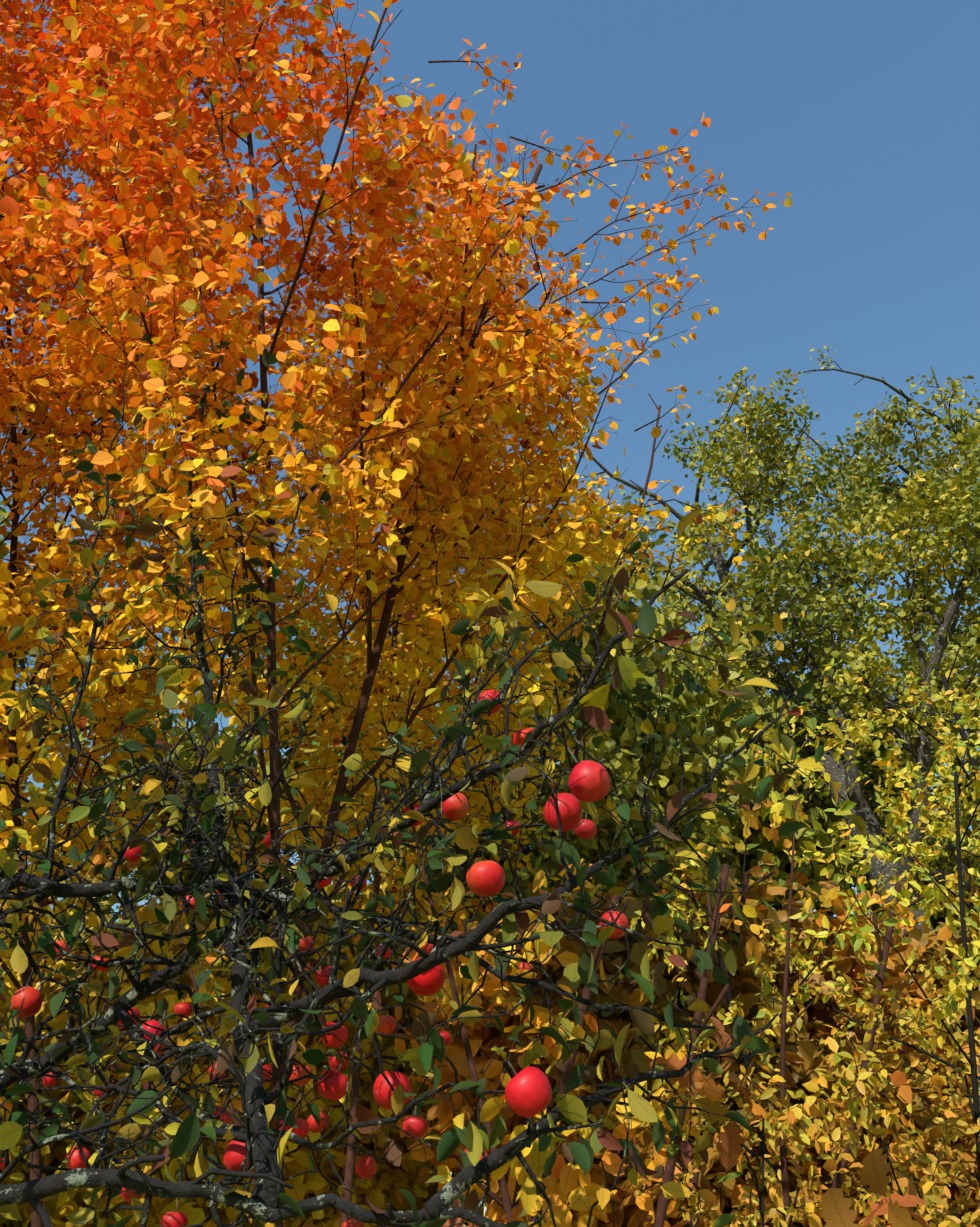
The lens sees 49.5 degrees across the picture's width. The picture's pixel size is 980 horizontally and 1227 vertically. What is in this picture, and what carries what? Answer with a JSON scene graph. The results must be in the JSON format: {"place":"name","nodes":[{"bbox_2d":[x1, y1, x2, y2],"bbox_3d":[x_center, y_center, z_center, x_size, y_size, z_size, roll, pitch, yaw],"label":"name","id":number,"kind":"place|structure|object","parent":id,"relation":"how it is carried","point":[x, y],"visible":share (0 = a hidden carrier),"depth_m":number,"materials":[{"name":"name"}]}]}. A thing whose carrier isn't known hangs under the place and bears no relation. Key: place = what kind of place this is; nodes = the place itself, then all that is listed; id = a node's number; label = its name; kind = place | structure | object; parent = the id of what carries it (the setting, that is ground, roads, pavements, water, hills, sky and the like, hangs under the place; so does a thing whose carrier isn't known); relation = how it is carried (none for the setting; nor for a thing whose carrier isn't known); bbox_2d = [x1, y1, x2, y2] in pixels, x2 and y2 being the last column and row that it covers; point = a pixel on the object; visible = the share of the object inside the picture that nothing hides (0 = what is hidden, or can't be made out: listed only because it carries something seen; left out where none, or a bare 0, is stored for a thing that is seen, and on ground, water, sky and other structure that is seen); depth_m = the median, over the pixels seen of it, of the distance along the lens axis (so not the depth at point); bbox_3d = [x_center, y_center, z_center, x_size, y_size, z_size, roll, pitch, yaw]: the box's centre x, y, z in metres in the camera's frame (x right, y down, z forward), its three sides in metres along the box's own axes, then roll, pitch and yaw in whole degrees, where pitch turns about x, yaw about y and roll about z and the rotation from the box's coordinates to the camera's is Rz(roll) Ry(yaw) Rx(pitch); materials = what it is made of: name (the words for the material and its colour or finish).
{"place":"outdoors","nodes":[
{"label":"outdoors","id":0,"kind":"place"},
{"bbox_2d":[0,288,866,1226],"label":"apple tree","id":1,"kind":"object","parent":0,"point":[474,1140],"depth_m":2.05,"materials":[{"name":"plant"}]},
{"bbox_2d":[0,683,628,1226],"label":"apples","id":2,"kind":"object","parent":1,"relation":"attached to","point":[528,1091],"visible":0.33,"depth_m":2.43,"materials":[{"name":"red food"}]},
{"bbox_2d":[92,704,828,1226],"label":"yellow sapling","id":3,"kind":"object","parent":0,"point":[584,1195],"depth_m":3.00,"materials":[{"name":"yellow plant"}]},
{"bbox_2d":[0,0,923,1226],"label":"orange tree","id":4,"kind":"object","parent":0,"point":[66,98],"depth_m":4.08,"materials":[{"name":"orange plant"}]},
{"bbox_2d":[0,769,979,1226],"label":"undergrowth","id":5,"kind":"object","parent":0,"point":[423,1175],"depth_m":5.75,"materials":[{"name":"yellow plant"}]},
{"bbox_2d":[0,0,979,1225],"label":"sky","id":6,"kind":"structure","parent":0,"point":[865,112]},
{"bbox_2d":[407,1016,929,1226],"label":"oak sapling","id":7,"kind":"object","parent":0,"point":[836,1211],"depth_m":1.90,"materials":[{"name":"plant"}]},
{"bbox_2d":[495,630,860,918],"bbox_3d":[2.852,5.813,16.902,8.220,13.294,8.825,1,-35,-1],"label":"tree","id":8,"kind":"object","parent":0,"point":[759,844],"depth_m":15.68,"materials":[{"name":"plant"}]},
{"bbox_2d":[533,367,979,951],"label":"tree","id":9,"kind":"object","parent":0,"point":[833,601],"depth_m":16.92,"materials":[{"name":"green plant"}]},
{"bbox_2d":[674,598,977,935],"bbox_3d":[5.814,6.762,20.767,9.317,16.173,9.206,1,-35,-1],"label":"tree","id":10,"kind":"object","parent":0,"point":[935,918],"depth_m":22.01,"materials":[{"name":"green plant"}]},
{"bbox_2d":[757,346,979,863],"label":"tree","id":11,"kind":"object","parent":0,"point":[895,417],"depth_m":21.36,"materials":[{"name":"green plant"}]},
{"label":"ground","id":12,"kind":"structure","parent":0,"visible":0},
{"bbox_2d":[0,870,131,1226],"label":"bush","id":13,"kind":"object","parent":12,"relation":"on","point":[58,1205],"visible":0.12,"depth_m":5.34,"materials":[{"name":"yellow plant"}]},
{"bbox_2d":[0,468,259,920],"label":"tree","id":14,"kind":"object","parent":12,"relation":"on","point":[55,730],"depth_m":13.09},
{"bbox_2d":[0,833,486,1226],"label":"bush","id":15,"kind":"object","parent":12,"relation":"on","point":[304,1185],"depth_m":5.71,"materials":[{"name":"yellow plant"}]},
{"bbox_2d":[60,600,558,1101],"bbox_3d":[-1.761,5.079,14.145,7.508,11.334,9.394,1,-35,-1],"label":"tree","id":16,"kind":"object","parent":12,"relation":"on","point":[230,732],"depth_m":13.87,"materials":[{"name":"plant"}]},
{"bbox_2d":[306,495,807,1104],"bbox_3d":[1.083,3.224,10.609,5.845,10.302,6.338,1,-35,-1],"label":"tree","id":17,"kind":"object","parent":12,"relation":"on","point":[626,721],"depth_m":10.52,"materials":[{"name":"plant"}]},
{"bbox_2d":[355,795,979,1226],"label":"bush","id":18,"kind":"object","parent":12,"relation":"on","point":[805,1058],"depth_m":4.85,"materials":[{"name":"yellow plant"}]},
{"bbox_2d":[605,648,979,1226],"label":"shrub","id":19,"kind":"object","parent":12,"relation":"on","point":[960,985],"depth_m":3.79,"materials":[{"name":"yellow plant"}]},
{"bbox_2d":[864,889,979,1226],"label":"bush","id":20,"kind":"object","parent":12,"relation":"on","point":[938,941],"depth_m":7.31,"materials":[{"name":"yellow plant"}]}
]}

